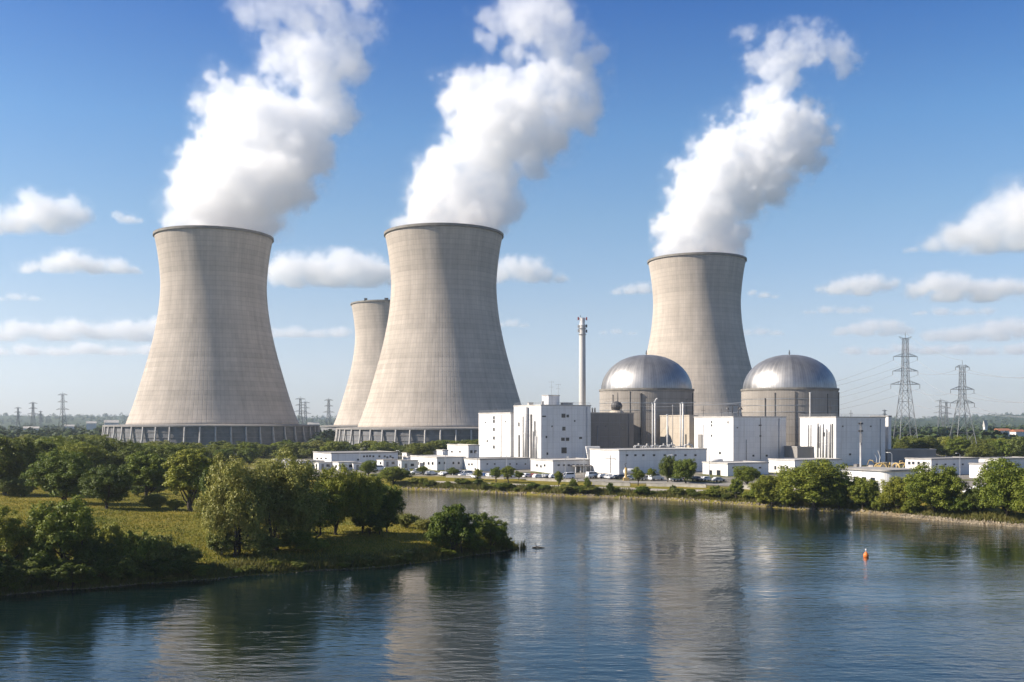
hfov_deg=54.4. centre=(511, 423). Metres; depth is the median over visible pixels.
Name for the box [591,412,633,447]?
reactor annex
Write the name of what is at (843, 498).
oak tree
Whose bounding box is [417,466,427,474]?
street tree
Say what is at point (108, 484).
oak tree
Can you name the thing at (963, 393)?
pylon
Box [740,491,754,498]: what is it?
bank bush
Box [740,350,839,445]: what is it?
reactor building
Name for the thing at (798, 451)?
plant building
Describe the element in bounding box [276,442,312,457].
woodland tree
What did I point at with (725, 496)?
bank bush
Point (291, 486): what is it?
willow tree
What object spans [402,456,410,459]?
shed
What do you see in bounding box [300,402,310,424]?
pylon
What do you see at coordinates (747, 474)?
oak tree
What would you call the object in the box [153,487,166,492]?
meadow shrub
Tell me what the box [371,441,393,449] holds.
woodland tree
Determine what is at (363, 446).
woodland tree
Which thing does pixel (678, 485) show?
wall
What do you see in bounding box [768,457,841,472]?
plant building
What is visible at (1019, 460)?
plant building
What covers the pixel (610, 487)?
shrub
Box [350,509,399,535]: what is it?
shrub
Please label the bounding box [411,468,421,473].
parked van
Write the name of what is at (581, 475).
ground
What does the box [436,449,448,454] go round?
plant building
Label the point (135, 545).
shrub
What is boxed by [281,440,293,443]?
woodland tree
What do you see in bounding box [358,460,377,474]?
street tree
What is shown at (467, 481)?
bank bush
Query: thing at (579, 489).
bank bush
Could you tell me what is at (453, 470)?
street tree
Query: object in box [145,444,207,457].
woodland tree
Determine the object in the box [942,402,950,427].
pylon
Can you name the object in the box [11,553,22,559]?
bank bush
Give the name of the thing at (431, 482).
bank bush
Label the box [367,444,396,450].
woodland tree
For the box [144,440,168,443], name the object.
woodland tree
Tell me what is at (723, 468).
plant building
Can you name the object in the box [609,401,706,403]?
power line
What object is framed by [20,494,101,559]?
alder tree
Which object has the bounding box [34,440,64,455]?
woodland tree
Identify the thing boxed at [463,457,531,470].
plant building
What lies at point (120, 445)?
oak tree
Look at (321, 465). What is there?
shed
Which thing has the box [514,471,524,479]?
street tree
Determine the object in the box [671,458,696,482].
oak tree
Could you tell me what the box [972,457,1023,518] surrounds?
oak tree
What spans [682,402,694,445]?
vent pipe
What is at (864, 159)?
sky
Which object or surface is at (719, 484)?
road
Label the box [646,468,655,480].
street tree
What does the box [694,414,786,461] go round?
plant building
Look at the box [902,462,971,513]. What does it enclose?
oak tree
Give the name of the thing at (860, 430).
floodlight mast
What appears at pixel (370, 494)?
oak tree
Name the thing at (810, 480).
oak tree
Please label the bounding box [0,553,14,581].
shrub
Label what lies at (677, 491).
bank bush
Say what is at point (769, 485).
oak tree
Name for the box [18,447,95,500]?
oak tree
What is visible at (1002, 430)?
house
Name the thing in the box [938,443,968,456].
woodland tree
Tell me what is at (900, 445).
woodland tree
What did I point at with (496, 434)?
plant building
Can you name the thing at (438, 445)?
woodland tree
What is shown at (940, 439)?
woodland tree
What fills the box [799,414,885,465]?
plant building
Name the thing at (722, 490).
bank bush
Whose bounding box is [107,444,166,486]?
woodland tree
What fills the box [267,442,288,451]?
woodland tree
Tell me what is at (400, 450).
woodland tree
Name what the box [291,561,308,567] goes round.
waterside plant
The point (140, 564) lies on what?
bank bush
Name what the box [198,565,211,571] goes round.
waterside plant
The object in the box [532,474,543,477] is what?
parked car
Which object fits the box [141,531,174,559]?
shrub
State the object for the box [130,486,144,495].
meadow shrub
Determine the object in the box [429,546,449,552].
waterside plant
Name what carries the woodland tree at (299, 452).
on the ground at (581, 475)
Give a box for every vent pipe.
[652,403,652,444]
[654,398,657,446]
[666,414,667,444]
[672,405,672,446]
[680,403,680,443]
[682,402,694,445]
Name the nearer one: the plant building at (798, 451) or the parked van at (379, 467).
the parked van at (379, 467)
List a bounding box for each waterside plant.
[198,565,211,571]
[229,568,243,572]
[241,565,255,571]
[266,559,281,565]
[288,559,303,563]
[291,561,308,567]
[389,554,405,559]
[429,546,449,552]
[444,549,456,556]
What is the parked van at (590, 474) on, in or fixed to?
on the ground at (581, 475)
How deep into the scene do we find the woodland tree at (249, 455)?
424.52 m
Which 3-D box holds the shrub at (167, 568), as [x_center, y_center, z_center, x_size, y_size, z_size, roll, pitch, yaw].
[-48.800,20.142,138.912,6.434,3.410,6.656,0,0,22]
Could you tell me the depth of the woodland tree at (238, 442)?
528.79 m
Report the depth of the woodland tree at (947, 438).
487.53 m
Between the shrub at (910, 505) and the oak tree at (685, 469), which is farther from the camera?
the oak tree at (685, 469)
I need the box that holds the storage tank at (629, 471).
[623,468,633,474]
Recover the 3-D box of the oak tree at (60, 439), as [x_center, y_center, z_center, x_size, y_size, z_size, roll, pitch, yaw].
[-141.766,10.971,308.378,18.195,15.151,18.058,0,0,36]
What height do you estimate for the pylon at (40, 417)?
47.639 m
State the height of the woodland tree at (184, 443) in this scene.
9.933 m
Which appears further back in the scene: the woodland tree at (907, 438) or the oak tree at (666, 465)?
the woodland tree at (907, 438)
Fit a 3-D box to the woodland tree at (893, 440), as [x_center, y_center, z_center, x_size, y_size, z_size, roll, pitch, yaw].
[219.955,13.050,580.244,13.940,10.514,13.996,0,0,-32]
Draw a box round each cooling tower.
[102,225,319,447]
[320,298,389,431]
[334,223,520,444]
[647,252,751,416]
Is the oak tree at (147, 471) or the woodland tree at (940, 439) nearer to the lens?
the oak tree at (147, 471)
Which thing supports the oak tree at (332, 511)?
on the ground at (581, 475)
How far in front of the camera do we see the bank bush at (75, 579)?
131.58 m
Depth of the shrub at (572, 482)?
304.75 m
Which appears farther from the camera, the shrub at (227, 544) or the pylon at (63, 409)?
the pylon at (63, 409)
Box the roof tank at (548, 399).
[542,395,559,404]
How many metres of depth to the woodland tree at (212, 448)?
480.30 m
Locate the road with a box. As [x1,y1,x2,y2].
[504,477,793,486]
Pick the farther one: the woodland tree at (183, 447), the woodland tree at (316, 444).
the woodland tree at (316, 444)
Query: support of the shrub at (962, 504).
on the ground at (581, 475)
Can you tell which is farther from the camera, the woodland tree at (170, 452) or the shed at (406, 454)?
the shed at (406, 454)
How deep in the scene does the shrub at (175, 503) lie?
209.30 m
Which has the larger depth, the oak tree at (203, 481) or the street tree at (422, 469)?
the street tree at (422, 469)
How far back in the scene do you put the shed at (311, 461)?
391.69 m
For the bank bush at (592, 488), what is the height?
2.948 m
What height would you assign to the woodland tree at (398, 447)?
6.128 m
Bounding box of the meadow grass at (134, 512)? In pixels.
[0,486,458,580]
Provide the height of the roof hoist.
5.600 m
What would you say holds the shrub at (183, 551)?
on the ground at (581, 475)
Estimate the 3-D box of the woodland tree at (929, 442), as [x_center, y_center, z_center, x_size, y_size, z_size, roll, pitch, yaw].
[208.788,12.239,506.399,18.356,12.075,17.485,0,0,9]
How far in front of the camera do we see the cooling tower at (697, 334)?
919.03 m
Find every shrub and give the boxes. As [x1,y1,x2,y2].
[0,476,24,495]
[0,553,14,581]
[0,557,51,587]
[13,479,38,496]
[17,543,57,566]
[45,557,104,588]
[70,536,117,564]
[86,554,141,579]
[97,521,124,548]
[113,530,158,561]
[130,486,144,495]
[138,493,168,508]
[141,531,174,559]
[141,557,185,575]
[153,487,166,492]
[166,498,184,509]
[168,543,203,562]
[205,531,241,555]
[238,534,281,555]
[277,529,316,548]
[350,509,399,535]
[395,514,418,527]
[413,520,431,529]
[424,523,448,547]
[429,503,481,551]
[461,534,484,554]
[475,512,508,552]
[497,537,512,549]
[568,478,577,485]
[606,482,613,492]
[709,485,722,489]
[775,492,798,507]
[869,496,890,511]
[901,498,921,512]
[943,496,974,513]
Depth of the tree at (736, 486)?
273.62 m
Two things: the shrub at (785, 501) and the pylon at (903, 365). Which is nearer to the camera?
the shrub at (785, 501)
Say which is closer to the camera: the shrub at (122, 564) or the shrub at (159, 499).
the shrub at (122, 564)
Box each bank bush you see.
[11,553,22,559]
[56,571,83,584]
[58,554,72,560]
[76,566,96,582]
[127,559,148,578]
[170,559,197,574]
[408,478,418,483]
[417,478,427,482]
[425,480,436,484]
[455,478,464,483]
[459,479,473,484]
[473,479,483,484]
[482,483,490,488]
[492,483,510,488]
[527,482,540,488]
[539,485,550,489]
[556,485,574,492]
[573,485,588,492]
[580,485,600,491]
[633,486,650,493]
[671,487,684,494]
[684,489,694,492]
[687,491,699,495]
[702,489,721,496]
[715,487,728,493]
[721,494,731,499]
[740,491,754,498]
[877,501,898,509]
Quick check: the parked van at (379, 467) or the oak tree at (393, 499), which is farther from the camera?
the parked van at (379, 467)
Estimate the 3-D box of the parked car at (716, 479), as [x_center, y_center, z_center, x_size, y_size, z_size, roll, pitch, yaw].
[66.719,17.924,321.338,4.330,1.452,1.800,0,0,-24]
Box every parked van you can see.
[374,465,383,470]
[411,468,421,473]
[458,470,472,474]
[563,472,574,478]
[585,472,597,477]
[648,473,663,479]
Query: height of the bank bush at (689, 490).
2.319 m
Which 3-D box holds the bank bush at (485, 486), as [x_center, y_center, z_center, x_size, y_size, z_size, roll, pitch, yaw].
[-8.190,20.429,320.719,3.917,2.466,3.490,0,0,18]
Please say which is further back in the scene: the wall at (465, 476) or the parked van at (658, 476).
the wall at (465, 476)
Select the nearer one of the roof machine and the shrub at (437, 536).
the shrub at (437, 536)
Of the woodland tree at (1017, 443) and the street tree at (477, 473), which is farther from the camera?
the woodland tree at (1017, 443)
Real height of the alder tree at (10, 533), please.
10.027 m
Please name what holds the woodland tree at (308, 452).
on the ground at (581, 475)
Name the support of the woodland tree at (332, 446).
on the ground at (581, 475)
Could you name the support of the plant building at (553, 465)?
on the ground at (581, 475)
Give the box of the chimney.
[578,315,586,404]
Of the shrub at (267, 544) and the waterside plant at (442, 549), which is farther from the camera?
the waterside plant at (442, 549)
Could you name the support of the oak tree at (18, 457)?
on the ground at (581, 475)
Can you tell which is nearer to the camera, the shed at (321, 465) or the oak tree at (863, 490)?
the oak tree at (863, 490)
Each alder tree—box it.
[0,505,35,561]
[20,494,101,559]
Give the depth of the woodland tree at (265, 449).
510.83 m
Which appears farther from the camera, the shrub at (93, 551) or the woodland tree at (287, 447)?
the woodland tree at (287, 447)
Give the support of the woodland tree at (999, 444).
on the ground at (581, 475)
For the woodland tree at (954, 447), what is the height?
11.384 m
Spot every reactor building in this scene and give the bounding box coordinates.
[599,350,693,447]
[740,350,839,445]
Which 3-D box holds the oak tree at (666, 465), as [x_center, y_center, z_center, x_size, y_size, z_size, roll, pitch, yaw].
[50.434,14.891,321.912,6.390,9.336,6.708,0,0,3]
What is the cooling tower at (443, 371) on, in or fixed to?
on the ground at (581, 475)
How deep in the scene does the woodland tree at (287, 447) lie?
500.59 m
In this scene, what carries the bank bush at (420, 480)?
on the ground at (581, 475)
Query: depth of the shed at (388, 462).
407.63 m
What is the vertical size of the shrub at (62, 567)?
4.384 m
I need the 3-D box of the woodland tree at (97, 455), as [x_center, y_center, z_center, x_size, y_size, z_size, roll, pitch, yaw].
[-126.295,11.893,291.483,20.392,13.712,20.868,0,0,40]
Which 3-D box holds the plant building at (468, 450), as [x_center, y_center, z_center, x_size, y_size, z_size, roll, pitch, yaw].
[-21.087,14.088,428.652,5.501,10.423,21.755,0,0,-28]
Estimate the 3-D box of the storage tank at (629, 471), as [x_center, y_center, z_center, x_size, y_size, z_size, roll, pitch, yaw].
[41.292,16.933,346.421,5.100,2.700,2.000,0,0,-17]
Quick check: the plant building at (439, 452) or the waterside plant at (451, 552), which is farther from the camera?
the plant building at (439, 452)
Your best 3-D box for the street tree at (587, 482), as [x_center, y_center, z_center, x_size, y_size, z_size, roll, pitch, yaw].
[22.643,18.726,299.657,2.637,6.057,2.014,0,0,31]
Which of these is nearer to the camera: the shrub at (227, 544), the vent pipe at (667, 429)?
the shrub at (227, 544)
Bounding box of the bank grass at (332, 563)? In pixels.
[0,480,1023,594]
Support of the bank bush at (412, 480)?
on the ground at (581, 475)
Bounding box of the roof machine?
[610,392,622,411]
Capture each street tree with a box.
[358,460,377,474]
[377,466,415,483]
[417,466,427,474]
[446,467,459,474]
[471,469,482,478]
[489,466,501,481]
[500,465,515,482]
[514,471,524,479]
[554,471,562,485]
[583,476,590,493]
[630,466,644,485]
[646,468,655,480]
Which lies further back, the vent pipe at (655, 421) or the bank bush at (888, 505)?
the vent pipe at (655, 421)
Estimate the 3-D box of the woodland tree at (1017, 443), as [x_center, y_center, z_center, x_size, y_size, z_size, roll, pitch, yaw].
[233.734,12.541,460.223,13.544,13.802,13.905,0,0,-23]
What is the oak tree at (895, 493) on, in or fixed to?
on the ground at (581, 475)
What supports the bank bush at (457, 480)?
on the ground at (581, 475)
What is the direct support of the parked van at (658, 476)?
on the ground at (581, 475)
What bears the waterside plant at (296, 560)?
on the ground at (581, 475)
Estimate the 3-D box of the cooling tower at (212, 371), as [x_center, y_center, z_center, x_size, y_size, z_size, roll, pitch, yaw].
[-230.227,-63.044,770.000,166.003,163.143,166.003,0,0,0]
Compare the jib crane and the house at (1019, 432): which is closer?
the jib crane
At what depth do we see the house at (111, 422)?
1296.29 m
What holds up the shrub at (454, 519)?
on the ground at (581, 475)
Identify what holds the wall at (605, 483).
on the ground at (581, 475)
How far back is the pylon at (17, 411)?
1799.00 m
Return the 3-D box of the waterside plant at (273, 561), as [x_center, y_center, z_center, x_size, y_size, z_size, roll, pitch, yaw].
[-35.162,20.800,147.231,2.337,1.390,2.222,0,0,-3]
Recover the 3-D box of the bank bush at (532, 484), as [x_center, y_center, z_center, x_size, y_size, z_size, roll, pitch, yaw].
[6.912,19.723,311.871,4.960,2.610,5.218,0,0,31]
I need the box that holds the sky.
[0,0,1023,418]
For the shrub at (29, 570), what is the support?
on the ground at (581, 475)
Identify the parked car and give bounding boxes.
[522,473,531,476]
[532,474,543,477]
[613,474,624,478]
[691,476,702,480]
[701,476,711,480]
[712,477,725,481]
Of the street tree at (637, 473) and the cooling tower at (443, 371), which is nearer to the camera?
the street tree at (637, 473)
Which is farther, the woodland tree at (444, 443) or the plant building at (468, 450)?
the woodland tree at (444, 443)
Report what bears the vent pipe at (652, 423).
on the ground at (581, 475)
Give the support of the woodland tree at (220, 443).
on the ground at (581, 475)
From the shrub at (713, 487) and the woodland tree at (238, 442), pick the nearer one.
the shrub at (713, 487)
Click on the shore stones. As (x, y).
(939, 518)
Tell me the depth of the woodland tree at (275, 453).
466.43 m
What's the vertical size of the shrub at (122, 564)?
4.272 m
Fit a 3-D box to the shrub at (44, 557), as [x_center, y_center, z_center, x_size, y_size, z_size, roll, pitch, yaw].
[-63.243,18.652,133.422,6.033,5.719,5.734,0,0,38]
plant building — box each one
[313,450,398,463]
[410,455,465,469]
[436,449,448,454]
[447,444,479,456]
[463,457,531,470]
[478,410,513,456]
[513,402,590,457]
[530,458,591,473]
[589,447,706,473]
[660,415,698,447]
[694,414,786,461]
[702,461,768,475]
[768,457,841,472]
[784,446,813,457]
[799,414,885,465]
[842,467,918,489]
[870,416,891,448]
[885,448,936,464]
[905,456,978,474]
[968,462,1011,478]
[979,456,1023,468]
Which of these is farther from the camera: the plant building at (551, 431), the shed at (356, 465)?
the plant building at (551, 431)
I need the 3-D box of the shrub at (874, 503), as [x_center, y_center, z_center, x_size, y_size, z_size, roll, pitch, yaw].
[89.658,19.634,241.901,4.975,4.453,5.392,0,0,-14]
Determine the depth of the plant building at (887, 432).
434.63 m
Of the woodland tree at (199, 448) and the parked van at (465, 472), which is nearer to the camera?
the woodland tree at (199, 448)
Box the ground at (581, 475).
[0,415,1023,595]
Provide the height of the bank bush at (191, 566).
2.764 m
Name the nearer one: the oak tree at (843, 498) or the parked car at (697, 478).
the oak tree at (843, 498)
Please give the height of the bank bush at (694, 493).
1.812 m
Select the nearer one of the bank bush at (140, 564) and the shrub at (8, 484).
the bank bush at (140, 564)
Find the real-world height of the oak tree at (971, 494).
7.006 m
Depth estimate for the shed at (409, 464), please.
394.62 m
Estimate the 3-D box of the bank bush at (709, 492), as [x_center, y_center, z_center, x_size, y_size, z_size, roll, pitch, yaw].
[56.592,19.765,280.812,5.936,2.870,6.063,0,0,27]
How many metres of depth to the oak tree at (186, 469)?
205.82 m
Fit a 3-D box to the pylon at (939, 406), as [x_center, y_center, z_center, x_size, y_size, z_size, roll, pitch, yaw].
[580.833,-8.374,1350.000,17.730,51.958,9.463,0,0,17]
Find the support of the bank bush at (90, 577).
on the ground at (581, 475)
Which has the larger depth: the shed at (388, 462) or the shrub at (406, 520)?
the shed at (388, 462)
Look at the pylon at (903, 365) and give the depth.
589.40 m
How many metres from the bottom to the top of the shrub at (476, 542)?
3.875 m
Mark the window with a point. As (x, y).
(563, 449)
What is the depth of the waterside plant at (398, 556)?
155.22 m
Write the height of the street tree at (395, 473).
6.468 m
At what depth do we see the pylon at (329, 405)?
1399.25 m
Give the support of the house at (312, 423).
on the ground at (581, 475)
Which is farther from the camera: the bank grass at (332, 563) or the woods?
the woods
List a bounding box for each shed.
[298,460,323,468]
[314,462,332,469]
[332,461,357,469]
[352,462,363,469]
[376,459,398,466]
[398,460,418,468]
[401,452,411,458]
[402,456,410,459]
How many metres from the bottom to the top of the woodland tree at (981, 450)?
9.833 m
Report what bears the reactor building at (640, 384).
on the ground at (581, 475)
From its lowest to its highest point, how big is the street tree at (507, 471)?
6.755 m
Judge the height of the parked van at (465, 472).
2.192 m
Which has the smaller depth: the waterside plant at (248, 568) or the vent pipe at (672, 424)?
the waterside plant at (248, 568)
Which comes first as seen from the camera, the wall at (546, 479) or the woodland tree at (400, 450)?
the wall at (546, 479)
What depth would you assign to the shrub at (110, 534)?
144.84 m
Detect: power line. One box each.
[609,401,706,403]
[700,375,916,413]
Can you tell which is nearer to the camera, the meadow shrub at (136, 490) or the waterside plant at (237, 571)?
the waterside plant at (237, 571)
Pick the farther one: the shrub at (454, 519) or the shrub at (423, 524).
the shrub at (423, 524)
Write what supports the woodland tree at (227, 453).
on the ground at (581, 475)
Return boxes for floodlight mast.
[858,422,862,466]
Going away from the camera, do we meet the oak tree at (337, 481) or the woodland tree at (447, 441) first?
the oak tree at (337, 481)
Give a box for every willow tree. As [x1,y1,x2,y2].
[190,452,275,556]
[249,445,330,549]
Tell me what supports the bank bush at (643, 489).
on the ground at (581, 475)
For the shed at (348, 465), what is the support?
on the ground at (581, 475)
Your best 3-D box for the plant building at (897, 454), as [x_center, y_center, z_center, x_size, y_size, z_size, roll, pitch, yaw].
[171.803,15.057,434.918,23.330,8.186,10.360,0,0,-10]
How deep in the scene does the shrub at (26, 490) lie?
239.65 m
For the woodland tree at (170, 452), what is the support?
on the ground at (581, 475)
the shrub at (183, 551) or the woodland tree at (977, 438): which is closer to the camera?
the shrub at (183, 551)
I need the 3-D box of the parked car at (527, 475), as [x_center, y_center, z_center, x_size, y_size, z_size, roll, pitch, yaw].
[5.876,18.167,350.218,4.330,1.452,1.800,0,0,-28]
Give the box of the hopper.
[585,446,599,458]
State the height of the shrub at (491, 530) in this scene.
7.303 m
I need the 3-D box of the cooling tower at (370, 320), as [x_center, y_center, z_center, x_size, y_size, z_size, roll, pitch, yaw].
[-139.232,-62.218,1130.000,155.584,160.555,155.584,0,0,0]
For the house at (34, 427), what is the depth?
1147.88 m
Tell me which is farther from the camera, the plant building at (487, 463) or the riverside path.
the plant building at (487, 463)
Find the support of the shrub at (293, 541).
on the ground at (581, 475)
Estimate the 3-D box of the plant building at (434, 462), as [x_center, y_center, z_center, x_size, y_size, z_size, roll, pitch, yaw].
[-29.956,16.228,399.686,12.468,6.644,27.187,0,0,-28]
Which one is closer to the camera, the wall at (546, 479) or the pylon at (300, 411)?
the wall at (546, 479)
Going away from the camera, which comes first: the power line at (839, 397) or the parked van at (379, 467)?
the parked van at (379, 467)
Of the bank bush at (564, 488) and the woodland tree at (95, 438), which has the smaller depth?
the bank bush at (564, 488)
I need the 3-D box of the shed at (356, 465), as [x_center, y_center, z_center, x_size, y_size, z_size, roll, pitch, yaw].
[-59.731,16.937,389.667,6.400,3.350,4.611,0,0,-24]
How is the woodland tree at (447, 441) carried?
on the ground at (581, 475)
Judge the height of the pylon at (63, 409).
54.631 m
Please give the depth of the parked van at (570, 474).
340.58 m
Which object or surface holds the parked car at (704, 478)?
on the ground at (581, 475)
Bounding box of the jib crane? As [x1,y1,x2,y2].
[623,463,628,480]
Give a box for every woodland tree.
[24,434,43,439]
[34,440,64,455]
[46,441,119,474]
[65,435,96,442]
[82,435,115,444]
[86,434,116,440]
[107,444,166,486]
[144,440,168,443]
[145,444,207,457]
[156,445,188,459]
[164,442,192,446]
[181,444,213,457]
[192,442,206,448]
[205,443,238,456]
[209,440,238,447]
[213,448,237,460]
[235,441,258,450]
[237,442,259,454]
[237,448,260,464]
[257,444,270,457]
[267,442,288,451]
[271,450,286,458]
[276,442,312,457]
[278,446,296,456]
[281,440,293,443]
[293,448,306,458]
[301,448,322,457]
[302,440,325,449]
[319,441,346,450]
[342,444,359,450]
[355,440,380,450]
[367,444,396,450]
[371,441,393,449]
[393,445,402,451]
[397,447,405,454]
[402,443,438,454]
[423,440,446,449]
[435,440,459,443]
[435,441,451,448]
[891,437,896,448]
[893,435,916,445]
[893,442,908,447]
[904,436,940,451]
[936,436,946,456]
[938,435,963,454]
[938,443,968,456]
[945,438,970,456]
[962,443,1001,456]
[969,437,983,444]
[973,440,991,444]
[987,439,1015,456]
[1003,436,1023,456]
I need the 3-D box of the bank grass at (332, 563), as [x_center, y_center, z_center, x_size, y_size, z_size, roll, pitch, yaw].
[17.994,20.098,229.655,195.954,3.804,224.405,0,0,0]
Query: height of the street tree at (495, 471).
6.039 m
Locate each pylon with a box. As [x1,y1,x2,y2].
[13,407,22,428]
[28,402,37,424]
[39,411,42,426]
[56,393,68,430]
[294,398,306,421]
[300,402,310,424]
[324,399,332,424]
[891,333,919,438]
[934,400,945,426]
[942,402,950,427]
[945,360,976,456]
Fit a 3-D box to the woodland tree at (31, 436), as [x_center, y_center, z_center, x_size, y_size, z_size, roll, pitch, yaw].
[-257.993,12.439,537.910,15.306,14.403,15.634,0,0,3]
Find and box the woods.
[0,412,1023,441]
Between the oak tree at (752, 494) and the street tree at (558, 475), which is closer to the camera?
the oak tree at (752, 494)
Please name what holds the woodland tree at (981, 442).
on the ground at (581, 475)
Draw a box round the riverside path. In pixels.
[433,481,731,491]
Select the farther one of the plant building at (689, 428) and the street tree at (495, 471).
the plant building at (689, 428)
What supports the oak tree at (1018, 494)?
on the ground at (581, 475)
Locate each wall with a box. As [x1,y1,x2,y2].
[446,475,503,478]
[526,477,577,481]
[592,481,629,485]
[646,483,706,487]
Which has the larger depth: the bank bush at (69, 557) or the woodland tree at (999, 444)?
the woodland tree at (999, 444)
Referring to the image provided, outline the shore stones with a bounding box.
[4,486,1023,595]
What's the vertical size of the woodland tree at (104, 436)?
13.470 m
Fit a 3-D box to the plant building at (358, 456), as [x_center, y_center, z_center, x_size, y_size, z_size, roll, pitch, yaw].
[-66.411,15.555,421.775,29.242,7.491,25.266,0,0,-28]
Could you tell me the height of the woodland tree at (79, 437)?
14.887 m
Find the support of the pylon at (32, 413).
on the ground at (581, 475)
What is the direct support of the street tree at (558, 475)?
on the ground at (581, 475)
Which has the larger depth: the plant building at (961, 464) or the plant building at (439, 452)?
the plant building at (439, 452)
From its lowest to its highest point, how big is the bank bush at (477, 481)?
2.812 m
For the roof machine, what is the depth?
461.15 m
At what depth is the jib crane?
329.10 m
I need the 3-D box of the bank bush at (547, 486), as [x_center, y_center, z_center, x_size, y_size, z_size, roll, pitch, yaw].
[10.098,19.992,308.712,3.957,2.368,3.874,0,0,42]
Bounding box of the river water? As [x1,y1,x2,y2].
[0,489,1023,681]
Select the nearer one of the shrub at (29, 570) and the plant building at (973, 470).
the shrub at (29, 570)
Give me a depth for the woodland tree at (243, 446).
451.00 m
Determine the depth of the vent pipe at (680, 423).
401.77 m
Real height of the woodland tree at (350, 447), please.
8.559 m
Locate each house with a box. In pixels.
[23,426,39,429]
[86,421,96,429]
[104,420,118,424]
[307,422,318,424]
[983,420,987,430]
[994,428,1010,435]
[1009,429,1023,436]
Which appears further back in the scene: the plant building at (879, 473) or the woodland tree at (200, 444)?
the woodland tree at (200, 444)
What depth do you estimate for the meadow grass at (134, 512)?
177.99 m
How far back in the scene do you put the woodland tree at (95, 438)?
443.22 m
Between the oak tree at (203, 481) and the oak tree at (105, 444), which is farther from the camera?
the oak tree at (105, 444)
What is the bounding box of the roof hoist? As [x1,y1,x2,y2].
[726,404,742,415]
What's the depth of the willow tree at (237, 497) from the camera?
150.07 m
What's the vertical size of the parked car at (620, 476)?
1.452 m
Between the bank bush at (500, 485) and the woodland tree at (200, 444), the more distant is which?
the woodland tree at (200, 444)
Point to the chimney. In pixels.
(582, 361)
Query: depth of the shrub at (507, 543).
171.89 m
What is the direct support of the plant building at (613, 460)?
on the ground at (581, 475)
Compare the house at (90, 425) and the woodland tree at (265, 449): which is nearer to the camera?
the woodland tree at (265, 449)
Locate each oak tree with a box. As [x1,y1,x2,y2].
[0,436,47,495]
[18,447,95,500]
[37,435,80,444]
[77,464,135,508]
[84,437,115,451]
[108,439,146,466]
[124,451,170,495]
[161,449,218,511]
[198,460,232,513]
[291,481,343,537]
[315,463,360,534]
[346,469,385,532]
[380,484,406,531]
[658,455,675,481]
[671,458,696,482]
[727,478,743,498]
[733,465,761,484]
[747,474,790,506]
[748,483,763,505]
[774,458,852,510]
[826,477,851,509]
[847,476,880,508]
[878,476,912,508]
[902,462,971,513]
[964,486,997,511]
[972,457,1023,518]
[1006,471,1023,512]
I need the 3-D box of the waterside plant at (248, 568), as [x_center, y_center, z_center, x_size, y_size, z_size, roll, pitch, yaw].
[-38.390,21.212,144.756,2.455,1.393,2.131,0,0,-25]
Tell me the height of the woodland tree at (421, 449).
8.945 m
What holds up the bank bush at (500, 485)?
on the ground at (581, 475)
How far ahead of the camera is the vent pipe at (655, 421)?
399.72 m

